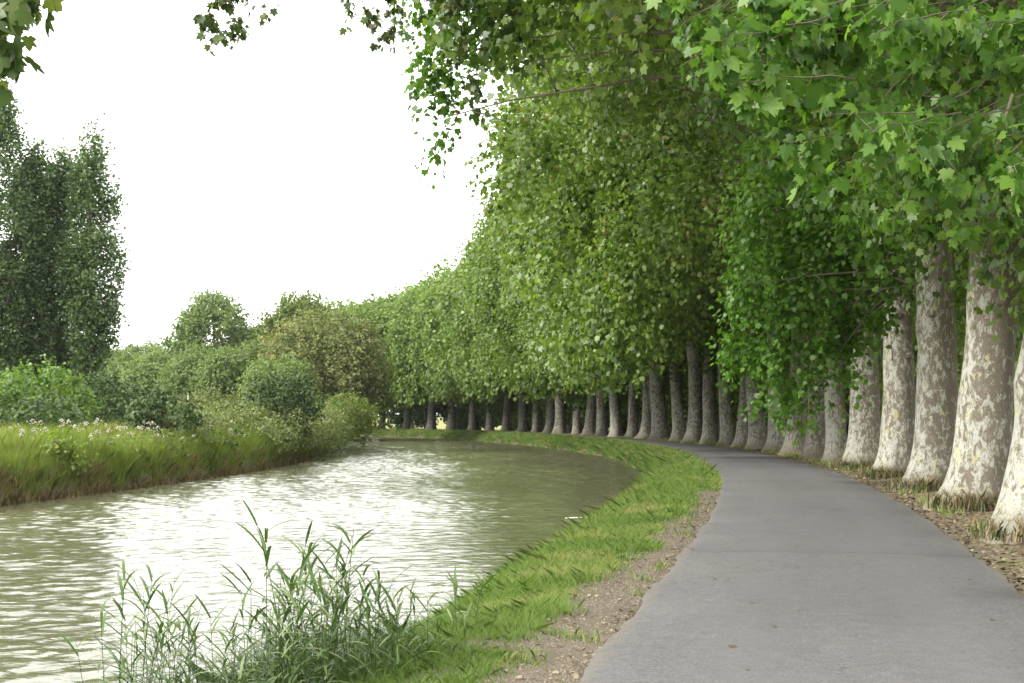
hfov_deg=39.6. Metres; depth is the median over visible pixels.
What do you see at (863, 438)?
plane tree
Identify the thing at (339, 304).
plane tree
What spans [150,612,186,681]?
reed
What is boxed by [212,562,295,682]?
reed
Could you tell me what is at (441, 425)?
field
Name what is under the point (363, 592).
reed
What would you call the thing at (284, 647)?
reed
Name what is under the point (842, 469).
verge grass
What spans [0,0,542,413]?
sky
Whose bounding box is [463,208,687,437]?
plane tree
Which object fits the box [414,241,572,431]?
plane tree
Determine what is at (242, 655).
reed
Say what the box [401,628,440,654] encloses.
reed
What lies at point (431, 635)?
reed
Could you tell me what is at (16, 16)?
plane tree
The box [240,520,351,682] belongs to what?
reed
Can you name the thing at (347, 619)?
reed
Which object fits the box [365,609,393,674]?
reed
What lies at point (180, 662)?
reed
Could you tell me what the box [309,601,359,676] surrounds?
reed
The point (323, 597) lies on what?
reed
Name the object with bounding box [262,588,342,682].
reed
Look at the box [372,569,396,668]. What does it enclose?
reed
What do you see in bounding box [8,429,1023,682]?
ground
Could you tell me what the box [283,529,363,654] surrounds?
reed
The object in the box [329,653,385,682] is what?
reed
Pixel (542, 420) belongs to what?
plane tree
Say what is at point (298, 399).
bush
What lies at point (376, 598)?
reed
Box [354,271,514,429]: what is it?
plane tree
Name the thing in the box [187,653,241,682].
reed
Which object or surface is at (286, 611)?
reed
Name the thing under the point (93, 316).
poplar tree
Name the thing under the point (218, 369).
broadleaf tree
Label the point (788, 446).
plane tree
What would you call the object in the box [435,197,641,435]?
plane tree
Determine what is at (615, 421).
plane tree
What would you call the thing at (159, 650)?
reed
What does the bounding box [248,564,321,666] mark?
reed
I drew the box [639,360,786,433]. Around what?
plane tree
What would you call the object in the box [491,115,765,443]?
plane tree
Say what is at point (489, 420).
plane tree
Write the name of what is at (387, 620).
reed
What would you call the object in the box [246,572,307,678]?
reed
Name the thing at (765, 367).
plane tree
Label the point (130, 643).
reed
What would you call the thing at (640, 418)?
plane tree
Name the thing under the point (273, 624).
reed
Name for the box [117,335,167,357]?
broadleaf tree
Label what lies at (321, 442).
bramble bush
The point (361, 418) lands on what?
bush
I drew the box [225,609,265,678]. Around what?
reed
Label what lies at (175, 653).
reed
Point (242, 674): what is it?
reed
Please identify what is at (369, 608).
reed
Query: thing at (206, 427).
bramble bush
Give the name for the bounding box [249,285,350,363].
broadleaf tree
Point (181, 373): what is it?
broadleaf tree
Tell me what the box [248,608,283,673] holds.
reed
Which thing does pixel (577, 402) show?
plane tree
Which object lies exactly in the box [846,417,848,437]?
woodland tree
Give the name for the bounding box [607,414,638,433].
woodland tree
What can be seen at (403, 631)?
reed
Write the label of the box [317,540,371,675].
reed
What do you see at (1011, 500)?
plane tree
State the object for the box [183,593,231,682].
reed
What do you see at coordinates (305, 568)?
reed
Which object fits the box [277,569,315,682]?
reed
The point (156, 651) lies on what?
reed
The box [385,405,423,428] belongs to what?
woodland tree
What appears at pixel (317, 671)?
reed
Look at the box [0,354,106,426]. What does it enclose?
bush
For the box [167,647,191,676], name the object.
reed
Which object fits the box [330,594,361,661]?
reed
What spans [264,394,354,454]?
bramble bush
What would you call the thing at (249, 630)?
reed
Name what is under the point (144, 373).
broadleaf tree
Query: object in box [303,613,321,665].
reed
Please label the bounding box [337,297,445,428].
plane tree
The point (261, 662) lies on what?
reed
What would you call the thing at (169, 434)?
weed clump
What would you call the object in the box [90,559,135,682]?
reed
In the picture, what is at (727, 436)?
plane tree
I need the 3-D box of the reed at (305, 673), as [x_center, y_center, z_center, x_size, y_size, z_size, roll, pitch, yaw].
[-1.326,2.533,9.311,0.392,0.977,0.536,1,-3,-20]
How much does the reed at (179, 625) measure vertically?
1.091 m
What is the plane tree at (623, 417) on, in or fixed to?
on the ground at (978, 555)
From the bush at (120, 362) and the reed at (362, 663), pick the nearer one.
the reed at (362, 663)
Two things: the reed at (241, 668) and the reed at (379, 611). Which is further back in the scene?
the reed at (379, 611)
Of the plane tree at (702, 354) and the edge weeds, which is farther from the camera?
the plane tree at (702, 354)
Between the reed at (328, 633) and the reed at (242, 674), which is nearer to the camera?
the reed at (242, 674)
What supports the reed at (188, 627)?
in the canal water
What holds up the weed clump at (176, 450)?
on the ground at (978, 555)
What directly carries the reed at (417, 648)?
on the ground at (978, 555)
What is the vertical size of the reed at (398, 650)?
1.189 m
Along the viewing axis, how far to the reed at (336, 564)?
9.91 m
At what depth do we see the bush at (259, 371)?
123.71 m
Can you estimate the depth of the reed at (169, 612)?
10.40 m
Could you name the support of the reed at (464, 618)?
on the ground at (978, 555)
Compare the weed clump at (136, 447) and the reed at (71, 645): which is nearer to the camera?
the reed at (71, 645)
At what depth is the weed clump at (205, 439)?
55.32 m
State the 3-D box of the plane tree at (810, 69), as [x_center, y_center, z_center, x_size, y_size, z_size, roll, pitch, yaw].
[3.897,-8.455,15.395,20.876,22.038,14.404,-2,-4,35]
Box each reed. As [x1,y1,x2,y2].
[41,634,108,682]
[80,599,111,682]
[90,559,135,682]
[92,597,148,682]
[96,643,132,682]
[98,618,149,682]
[99,607,157,679]
[101,636,158,682]
[106,563,202,682]
[110,577,175,682]
[113,564,166,681]
[114,650,156,682]
[115,586,192,682]
[120,612,161,682]
[122,640,151,681]
[125,630,182,682]
[128,620,175,682]
[131,565,187,680]
[131,617,185,682]
[132,622,179,682]
[133,631,149,677]
[134,609,191,682]
[137,588,195,682]
[138,594,223,682]
[146,659,173,679]
[147,639,198,681]
[149,610,183,682]
[149,620,187,681]
[149,624,207,682]
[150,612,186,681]
[153,593,209,680]
[157,633,207,681]
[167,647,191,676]
[171,619,198,679]
[172,658,203,682]
[173,615,212,678]
[175,635,198,682]
[178,607,195,682]
[178,621,197,682]
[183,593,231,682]
[187,637,219,681]
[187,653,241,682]
[188,629,247,682]
[199,623,262,682]
[206,657,251,682]
[208,629,241,680]
[209,607,240,682]
[210,573,261,672]
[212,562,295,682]
[215,499,335,682]
[216,635,267,680]
[219,623,256,681]
[221,663,262,682]
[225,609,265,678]
[227,560,322,682]
[235,643,289,682]
[236,590,317,682]
[236,647,242,680]
[237,608,295,679]
[238,655,252,682]
[239,608,283,669]
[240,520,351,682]
[241,603,315,680]
[243,643,268,682]
[244,611,258,665]
[245,543,350,682]
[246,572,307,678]
[246,631,288,682]
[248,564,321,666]
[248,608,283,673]
[248,616,304,682]
[248,652,282,679]
[250,583,333,682]
[250,624,289,678]
[251,565,320,682]
[252,570,316,660]
[252,574,310,681]
[253,598,282,682]
[253,607,306,681]
[255,528,301,682]
[258,582,346,682]
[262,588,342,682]
[262,611,295,676]
[263,543,338,674]
[264,573,336,680]
[267,564,363,682]
[267,610,336,680]
[267,637,311,682]
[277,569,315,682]
[281,608,333,682]
[282,578,352,682]
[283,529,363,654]
[283,562,339,682]
[289,524,373,682]
[292,535,380,672]
[295,542,335,682]
[298,657,306,682]
[299,554,362,675]
[299,564,390,681]
[303,558,390,681]
[303,582,383,682]
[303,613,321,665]
[304,591,343,677]
[305,525,383,676]
[308,623,353,671]
[309,597,348,682]
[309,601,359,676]
[310,625,349,682]
[311,588,348,676]
[312,579,358,679]
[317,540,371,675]
[320,595,359,675]
[324,565,418,674]
[328,556,374,663]
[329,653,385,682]
[330,560,373,667]
[330,566,383,660]
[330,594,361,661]
[331,637,366,682]
[333,578,392,678]
[336,607,384,666]
[338,609,373,662]
[340,578,415,666]
[342,595,391,681]
[342,600,366,671]
[345,652,374,681]
[348,610,366,666]
[349,565,392,662]
[350,609,402,672]
[357,580,388,657]
[358,584,393,656]
[358,629,407,665]
[361,583,428,658]
[362,616,412,662]
[364,634,401,681]
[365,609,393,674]
[367,598,411,655]
[368,582,413,676]
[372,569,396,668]
[382,610,414,657]
[385,622,424,678]
[387,600,405,650]
[387,613,404,653]
[393,576,424,652]
[401,591,435,653]
[401,596,443,661]
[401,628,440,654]
[401,635,429,658]
[402,587,436,648]
[419,571,457,633]
[424,629,457,652]
[427,629,459,654]
[428,616,453,648]
[429,563,464,633]
[443,599,471,647]
[450,566,513,620]
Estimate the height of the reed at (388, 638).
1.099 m
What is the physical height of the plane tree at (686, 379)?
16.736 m
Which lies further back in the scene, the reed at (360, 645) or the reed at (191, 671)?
the reed at (360, 645)
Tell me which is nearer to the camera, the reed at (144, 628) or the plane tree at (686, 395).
the reed at (144, 628)
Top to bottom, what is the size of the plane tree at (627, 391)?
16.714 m
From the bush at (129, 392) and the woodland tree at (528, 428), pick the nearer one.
the bush at (129, 392)
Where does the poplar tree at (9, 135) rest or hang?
on the left meadow
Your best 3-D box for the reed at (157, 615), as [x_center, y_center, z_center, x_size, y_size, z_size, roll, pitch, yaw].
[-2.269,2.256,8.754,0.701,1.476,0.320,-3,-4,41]
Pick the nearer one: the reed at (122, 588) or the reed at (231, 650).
the reed at (122, 588)
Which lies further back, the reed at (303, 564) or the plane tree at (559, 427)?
the plane tree at (559, 427)
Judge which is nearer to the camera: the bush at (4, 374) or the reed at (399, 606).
the reed at (399, 606)
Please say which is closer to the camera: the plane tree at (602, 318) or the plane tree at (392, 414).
the plane tree at (602, 318)
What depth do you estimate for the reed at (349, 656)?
9.73 m
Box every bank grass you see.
[0,412,318,504]
[0,443,332,505]
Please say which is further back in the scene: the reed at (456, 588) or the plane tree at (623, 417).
the plane tree at (623, 417)
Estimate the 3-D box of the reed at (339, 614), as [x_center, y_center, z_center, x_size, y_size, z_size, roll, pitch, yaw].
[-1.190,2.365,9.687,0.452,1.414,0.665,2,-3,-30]
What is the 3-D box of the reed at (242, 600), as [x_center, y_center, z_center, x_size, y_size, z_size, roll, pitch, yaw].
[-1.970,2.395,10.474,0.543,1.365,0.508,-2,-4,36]
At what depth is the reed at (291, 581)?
10.10 m
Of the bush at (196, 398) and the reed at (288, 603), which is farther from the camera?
the bush at (196, 398)
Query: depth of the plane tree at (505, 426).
145.48 m
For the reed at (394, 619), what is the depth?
10.41 m
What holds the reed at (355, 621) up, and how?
on the ground at (978, 555)
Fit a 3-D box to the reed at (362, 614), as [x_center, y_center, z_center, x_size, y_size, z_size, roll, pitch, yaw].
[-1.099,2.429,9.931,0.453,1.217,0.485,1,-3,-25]
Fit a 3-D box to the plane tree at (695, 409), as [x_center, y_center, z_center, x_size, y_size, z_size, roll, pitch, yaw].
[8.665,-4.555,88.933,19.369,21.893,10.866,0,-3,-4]
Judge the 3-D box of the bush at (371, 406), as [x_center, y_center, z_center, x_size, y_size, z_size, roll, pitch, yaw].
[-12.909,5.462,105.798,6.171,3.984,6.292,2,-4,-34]
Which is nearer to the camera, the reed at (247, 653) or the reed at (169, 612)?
the reed at (247, 653)
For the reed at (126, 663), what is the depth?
9.14 m
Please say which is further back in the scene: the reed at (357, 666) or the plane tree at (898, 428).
the plane tree at (898, 428)
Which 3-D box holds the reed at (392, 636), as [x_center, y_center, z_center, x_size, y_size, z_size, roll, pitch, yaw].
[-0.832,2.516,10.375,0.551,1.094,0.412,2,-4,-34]
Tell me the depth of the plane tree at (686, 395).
98.89 m
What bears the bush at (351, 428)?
on the ground at (978, 555)
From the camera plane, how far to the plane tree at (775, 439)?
65.11 m
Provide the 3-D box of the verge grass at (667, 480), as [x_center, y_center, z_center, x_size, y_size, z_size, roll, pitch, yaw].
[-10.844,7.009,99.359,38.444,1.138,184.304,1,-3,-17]
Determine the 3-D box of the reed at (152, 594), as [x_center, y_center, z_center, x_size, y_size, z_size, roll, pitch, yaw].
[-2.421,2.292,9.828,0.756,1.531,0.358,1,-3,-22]
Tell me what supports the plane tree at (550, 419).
on the ground at (978, 555)
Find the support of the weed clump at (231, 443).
on the ground at (978, 555)
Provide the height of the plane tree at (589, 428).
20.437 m
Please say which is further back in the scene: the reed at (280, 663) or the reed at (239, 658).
the reed at (239, 658)
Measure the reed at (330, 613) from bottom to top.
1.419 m
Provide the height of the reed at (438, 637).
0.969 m
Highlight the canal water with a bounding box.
[0,436,640,682]
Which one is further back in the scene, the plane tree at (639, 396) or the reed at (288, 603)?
the plane tree at (639, 396)
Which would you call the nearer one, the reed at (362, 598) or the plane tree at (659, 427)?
the reed at (362, 598)
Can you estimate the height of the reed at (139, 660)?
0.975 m
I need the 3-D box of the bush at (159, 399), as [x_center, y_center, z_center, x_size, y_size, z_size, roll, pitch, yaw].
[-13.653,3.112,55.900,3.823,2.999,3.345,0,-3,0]
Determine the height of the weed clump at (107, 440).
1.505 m
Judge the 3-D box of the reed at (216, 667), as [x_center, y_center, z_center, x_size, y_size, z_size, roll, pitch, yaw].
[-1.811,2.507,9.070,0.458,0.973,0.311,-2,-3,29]
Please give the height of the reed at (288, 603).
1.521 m
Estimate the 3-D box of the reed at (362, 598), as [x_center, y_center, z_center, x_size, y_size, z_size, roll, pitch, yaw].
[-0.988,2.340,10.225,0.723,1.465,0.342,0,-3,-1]
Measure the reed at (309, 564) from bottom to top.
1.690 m
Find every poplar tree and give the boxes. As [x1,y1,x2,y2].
[0,78,49,378]
[0,130,70,392]
[30,137,85,395]
[46,112,133,406]
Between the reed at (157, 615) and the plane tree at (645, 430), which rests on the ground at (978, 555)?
the plane tree at (645, 430)
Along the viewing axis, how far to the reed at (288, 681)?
9.02 m
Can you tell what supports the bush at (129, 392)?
on the left meadow
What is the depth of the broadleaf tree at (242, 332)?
173.76 m
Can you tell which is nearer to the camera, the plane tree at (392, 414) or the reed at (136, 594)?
the reed at (136, 594)
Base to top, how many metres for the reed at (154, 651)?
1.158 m
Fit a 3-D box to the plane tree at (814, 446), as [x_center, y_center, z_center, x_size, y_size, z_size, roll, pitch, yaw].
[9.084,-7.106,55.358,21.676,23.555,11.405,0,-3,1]
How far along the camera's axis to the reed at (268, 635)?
9.39 m
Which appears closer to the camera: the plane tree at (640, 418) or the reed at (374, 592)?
the reed at (374, 592)
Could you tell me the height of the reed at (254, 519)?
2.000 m
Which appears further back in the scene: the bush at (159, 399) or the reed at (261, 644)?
the bush at (159, 399)
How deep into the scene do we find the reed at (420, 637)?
10.47 m
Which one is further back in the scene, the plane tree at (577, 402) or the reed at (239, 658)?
the plane tree at (577, 402)
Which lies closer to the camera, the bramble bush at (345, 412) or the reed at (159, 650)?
the reed at (159, 650)
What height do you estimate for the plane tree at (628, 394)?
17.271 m
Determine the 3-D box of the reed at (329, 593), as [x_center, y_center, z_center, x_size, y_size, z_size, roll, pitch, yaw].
[-1.249,2.325,10.518,0.759,1.538,0.359,2,-4,-36]
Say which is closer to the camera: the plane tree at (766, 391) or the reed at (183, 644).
the reed at (183, 644)
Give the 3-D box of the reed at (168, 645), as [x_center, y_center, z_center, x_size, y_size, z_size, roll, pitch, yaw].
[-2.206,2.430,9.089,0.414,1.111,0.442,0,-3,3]
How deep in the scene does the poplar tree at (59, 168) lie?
87.73 m
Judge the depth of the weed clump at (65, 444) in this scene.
42.38 m
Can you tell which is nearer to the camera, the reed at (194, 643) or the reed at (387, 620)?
the reed at (194, 643)
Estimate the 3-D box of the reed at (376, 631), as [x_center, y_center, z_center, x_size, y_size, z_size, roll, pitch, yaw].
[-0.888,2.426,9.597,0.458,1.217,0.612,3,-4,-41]
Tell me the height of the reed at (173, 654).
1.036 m
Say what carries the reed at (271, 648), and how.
on the ground at (978, 555)
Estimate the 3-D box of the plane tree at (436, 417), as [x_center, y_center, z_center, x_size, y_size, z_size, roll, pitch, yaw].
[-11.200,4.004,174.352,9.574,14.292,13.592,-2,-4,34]
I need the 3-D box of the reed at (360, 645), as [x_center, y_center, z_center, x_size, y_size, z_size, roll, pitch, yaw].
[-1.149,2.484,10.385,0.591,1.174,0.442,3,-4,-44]
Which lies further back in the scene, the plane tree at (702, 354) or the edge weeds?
the plane tree at (702, 354)
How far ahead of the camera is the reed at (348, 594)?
10.61 m
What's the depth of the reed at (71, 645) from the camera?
9.46 m
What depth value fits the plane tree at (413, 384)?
151.38 m
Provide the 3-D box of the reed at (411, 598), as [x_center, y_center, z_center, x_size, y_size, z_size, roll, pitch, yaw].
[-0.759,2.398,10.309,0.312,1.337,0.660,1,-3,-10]
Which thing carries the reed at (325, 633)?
on the ground at (978, 555)
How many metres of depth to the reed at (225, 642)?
9.99 m
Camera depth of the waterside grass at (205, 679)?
10.64 m
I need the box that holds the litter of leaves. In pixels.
[726,447,1023,590]
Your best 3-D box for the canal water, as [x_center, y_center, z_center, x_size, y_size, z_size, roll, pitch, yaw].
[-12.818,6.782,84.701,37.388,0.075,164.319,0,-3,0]
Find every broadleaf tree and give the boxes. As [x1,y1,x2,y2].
[0,339,70,395]
[73,344,122,405]
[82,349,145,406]
[116,345,194,396]
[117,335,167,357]
[150,347,172,360]
[152,339,241,403]
[158,283,255,362]
[190,339,272,406]
[223,323,256,347]
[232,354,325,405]
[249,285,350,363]
[254,295,396,413]
[318,345,400,431]
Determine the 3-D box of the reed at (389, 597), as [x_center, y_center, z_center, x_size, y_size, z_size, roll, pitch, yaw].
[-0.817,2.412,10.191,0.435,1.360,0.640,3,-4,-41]
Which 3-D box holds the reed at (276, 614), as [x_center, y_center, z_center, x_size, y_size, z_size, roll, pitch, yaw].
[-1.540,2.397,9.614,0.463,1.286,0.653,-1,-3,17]
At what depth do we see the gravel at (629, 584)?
12.88 m
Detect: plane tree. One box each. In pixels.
[0,0,67,109]
[192,0,1023,251]
[249,291,358,338]
[324,303,393,418]
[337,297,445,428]
[347,282,447,428]
[350,282,486,429]
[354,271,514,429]
[372,0,1023,510]
[383,284,528,430]
[394,309,540,430]
[399,402,456,427]
[404,252,544,430]
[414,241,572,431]
[421,400,501,427]
[424,260,569,432]
[428,241,638,432]
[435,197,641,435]
[445,278,621,433]
[448,228,687,436]
[448,256,641,433]
[453,0,1023,491]
[455,398,545,429]
[457,185,737,439]
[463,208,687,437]
[464,0,1023,478]
[466,0,961,458]
[469,235,641,434]
[470,198,688,438]
[483,396,567,430]
[491,0,1023,469]
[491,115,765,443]
[492,171,767,440]
[495,46,882,451]
[495,71,882,449]
[497,2,1015,463]
[497,45,958,454]
[499,174,738,442]
[514,110,845,444]
[518,96,796,446]
[521,0,1023,544]
[526,393,609,432]
[565,403,638,432]
[566,400,671,429]
[586,380,735,428]
[594,376,734,427]
[620,370,718,436]
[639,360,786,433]
[664,336,848,434]
[679,294,849,427]
[696,285,848,421]
[705,315,849,418]
[717,216,961,392]
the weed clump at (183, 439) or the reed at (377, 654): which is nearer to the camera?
the reed at (377, 654)
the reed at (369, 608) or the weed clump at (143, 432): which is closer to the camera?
the reed at (369, 608)
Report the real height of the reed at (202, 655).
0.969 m
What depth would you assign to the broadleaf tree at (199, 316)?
167.89 m
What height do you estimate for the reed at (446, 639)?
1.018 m
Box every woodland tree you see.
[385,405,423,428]
[444,412,494,429]
[494,410,545,430]
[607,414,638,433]
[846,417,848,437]
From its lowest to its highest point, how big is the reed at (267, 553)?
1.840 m
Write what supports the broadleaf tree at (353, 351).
on the ground at (978, 555)
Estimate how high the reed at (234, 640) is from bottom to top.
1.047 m
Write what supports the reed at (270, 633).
on the ground at (978, 555)
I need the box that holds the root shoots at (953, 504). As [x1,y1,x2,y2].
[829,457,1023,542]
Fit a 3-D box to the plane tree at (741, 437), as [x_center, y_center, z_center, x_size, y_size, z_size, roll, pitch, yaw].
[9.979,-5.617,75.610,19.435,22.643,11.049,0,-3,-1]
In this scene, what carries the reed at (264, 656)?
on the ground at (978, 555)
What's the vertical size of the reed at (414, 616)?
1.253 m
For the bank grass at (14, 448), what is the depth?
46.87 m
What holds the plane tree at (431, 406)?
on the ground at (978, 555)
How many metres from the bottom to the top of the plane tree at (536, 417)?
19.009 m
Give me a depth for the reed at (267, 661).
9.22 m
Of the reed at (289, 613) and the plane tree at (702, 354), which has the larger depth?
the plane tree at (702, 354)
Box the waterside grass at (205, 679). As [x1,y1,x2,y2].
[113,605,536,682]
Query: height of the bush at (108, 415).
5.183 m
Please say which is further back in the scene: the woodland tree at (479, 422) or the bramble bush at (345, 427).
the woodland tree at (479, 422)
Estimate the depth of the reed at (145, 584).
9.53 m
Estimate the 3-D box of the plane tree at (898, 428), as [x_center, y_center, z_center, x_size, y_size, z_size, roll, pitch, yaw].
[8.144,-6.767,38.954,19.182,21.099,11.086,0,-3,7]
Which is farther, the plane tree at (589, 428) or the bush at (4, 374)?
the plane tree at (589, 428)
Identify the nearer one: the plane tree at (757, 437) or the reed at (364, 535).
the reed at (364, 535)
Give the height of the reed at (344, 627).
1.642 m
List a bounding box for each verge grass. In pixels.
[301,427,716,682]
[619,435,988,530]
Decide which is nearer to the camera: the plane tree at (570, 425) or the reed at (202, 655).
the reed at (202, 655)
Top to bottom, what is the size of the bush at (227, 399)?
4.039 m
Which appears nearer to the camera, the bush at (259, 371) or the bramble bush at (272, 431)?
the bramble bush at (272, 431)
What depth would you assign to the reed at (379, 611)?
10.47 m
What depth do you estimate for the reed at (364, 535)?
10.44 m
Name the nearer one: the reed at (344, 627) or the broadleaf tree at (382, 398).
the reed at (344, 627)
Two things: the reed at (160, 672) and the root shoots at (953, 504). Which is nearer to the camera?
the reed at (160, 672)
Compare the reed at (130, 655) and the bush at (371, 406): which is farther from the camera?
the bush at (371, 406)
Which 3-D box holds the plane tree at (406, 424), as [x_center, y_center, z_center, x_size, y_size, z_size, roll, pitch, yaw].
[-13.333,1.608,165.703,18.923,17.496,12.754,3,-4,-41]
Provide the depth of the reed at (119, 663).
9.16 m
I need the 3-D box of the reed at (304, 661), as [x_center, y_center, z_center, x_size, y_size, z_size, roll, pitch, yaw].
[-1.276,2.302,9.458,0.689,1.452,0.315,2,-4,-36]
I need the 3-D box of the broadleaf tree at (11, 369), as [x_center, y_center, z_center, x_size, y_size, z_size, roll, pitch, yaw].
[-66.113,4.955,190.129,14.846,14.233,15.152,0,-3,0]
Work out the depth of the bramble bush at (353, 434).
96.99 m
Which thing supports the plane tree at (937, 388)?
on the ground at (978, 555)
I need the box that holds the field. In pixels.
[365,417,719,435]
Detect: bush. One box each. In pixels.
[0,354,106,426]
[0,368,64,423]
[0,377,88,431]
[47,369,161,427]
[102,377,153,415]
[117,382,212,433]
[127,404,227,440]
[167,384,239,410]
[168,397,252,426]
[175,402,296,452]
[197,391,265,413]
[215,393,325,459]
[230,365,326,449]
[243,401,345,459]
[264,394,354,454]
[284,387,355,452]
[288,391,359,449]
[315,397,354,442]
[316,390,386,438]
[329,392,382,447]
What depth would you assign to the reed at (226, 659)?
8.93 m
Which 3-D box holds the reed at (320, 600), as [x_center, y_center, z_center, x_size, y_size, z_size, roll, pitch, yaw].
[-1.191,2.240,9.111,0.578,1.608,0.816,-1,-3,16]
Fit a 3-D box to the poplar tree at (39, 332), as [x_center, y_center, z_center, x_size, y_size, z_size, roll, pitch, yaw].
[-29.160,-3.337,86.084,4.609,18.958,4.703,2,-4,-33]
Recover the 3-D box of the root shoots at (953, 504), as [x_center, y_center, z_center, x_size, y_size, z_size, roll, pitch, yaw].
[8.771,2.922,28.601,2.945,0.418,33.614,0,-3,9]
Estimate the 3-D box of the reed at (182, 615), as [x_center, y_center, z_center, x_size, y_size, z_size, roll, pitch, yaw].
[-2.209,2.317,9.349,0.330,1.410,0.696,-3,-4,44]
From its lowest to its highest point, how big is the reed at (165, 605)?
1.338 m
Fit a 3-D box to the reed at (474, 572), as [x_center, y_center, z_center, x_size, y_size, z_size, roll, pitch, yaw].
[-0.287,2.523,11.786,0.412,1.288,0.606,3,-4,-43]
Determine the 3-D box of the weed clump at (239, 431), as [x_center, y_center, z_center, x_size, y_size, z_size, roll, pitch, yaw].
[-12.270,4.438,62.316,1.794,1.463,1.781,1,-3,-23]
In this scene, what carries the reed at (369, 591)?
on the ground at (978, 555)
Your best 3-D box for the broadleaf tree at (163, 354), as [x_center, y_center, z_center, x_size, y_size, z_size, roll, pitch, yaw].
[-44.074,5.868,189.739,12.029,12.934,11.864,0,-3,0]
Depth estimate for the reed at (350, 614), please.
9.98 m
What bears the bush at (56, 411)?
on the left meadow
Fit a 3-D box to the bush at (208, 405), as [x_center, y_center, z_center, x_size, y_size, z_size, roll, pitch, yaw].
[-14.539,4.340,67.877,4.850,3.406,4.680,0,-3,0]
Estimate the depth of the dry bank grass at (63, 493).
45.53 m
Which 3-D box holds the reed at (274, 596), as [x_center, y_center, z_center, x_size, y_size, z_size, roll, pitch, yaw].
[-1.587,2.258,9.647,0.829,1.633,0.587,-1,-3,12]
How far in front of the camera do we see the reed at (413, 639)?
9.98 m
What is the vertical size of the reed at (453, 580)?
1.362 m
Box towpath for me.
[505,432,1023,682]
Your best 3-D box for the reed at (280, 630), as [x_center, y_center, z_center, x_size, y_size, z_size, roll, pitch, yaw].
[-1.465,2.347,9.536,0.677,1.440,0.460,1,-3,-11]
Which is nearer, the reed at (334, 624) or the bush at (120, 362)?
the reed at (334, 624)
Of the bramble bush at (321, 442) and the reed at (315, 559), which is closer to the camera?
the reed at (315, 559)
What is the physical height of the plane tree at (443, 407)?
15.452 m
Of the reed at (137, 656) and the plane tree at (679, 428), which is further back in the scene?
the plane tree at (679, 428)
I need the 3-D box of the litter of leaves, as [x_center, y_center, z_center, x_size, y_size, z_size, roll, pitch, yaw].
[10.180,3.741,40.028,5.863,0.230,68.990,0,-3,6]
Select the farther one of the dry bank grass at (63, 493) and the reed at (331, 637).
the dry bank grass at (63, 493)
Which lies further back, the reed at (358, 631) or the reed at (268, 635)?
the reed at (358, 631)
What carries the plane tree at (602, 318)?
on the ground at (978, 555)
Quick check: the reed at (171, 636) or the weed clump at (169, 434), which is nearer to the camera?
the reed at (171, 636)
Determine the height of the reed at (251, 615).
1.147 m
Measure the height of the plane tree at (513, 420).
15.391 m
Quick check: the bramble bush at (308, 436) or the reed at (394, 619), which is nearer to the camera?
the reed at (394, 619)
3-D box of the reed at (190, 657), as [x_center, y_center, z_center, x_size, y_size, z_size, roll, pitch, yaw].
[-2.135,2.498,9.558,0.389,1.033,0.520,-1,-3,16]
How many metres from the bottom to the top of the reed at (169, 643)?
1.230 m
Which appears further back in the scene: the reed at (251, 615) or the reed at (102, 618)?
the reed at (251, 615)
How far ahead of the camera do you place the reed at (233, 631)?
9.53 m
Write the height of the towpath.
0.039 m
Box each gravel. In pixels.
[422,487,719,682]
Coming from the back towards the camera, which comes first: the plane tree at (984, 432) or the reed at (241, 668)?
the plane tree at (984, 432)
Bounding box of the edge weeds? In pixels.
[504,456,725,682]
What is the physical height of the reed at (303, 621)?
1.470 m
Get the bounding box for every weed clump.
[37,429,98,474]
[88,432,115,456]
[112,427,152,458]
[123,431,158,448]
[145,424,188,457]
[153,426,183,457]
[161,427,195,451]
[179,432,221,454]
[213,432,238,454]
[228,426,248,440]
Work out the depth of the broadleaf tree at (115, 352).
197.67 m
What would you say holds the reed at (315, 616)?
on the ground at (978, 555)
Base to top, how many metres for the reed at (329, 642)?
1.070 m
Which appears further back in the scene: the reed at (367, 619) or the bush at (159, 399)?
the bush at (159, 399)
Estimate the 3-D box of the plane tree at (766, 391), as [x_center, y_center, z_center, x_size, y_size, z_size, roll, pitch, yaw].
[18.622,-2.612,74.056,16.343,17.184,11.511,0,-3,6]
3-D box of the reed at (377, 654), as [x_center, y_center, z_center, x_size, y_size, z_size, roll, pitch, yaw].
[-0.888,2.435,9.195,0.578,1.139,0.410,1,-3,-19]
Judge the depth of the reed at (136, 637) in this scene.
9.33 m
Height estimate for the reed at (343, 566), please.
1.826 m
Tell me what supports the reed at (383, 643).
on the ground at (978, 555)
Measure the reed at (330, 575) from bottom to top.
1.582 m

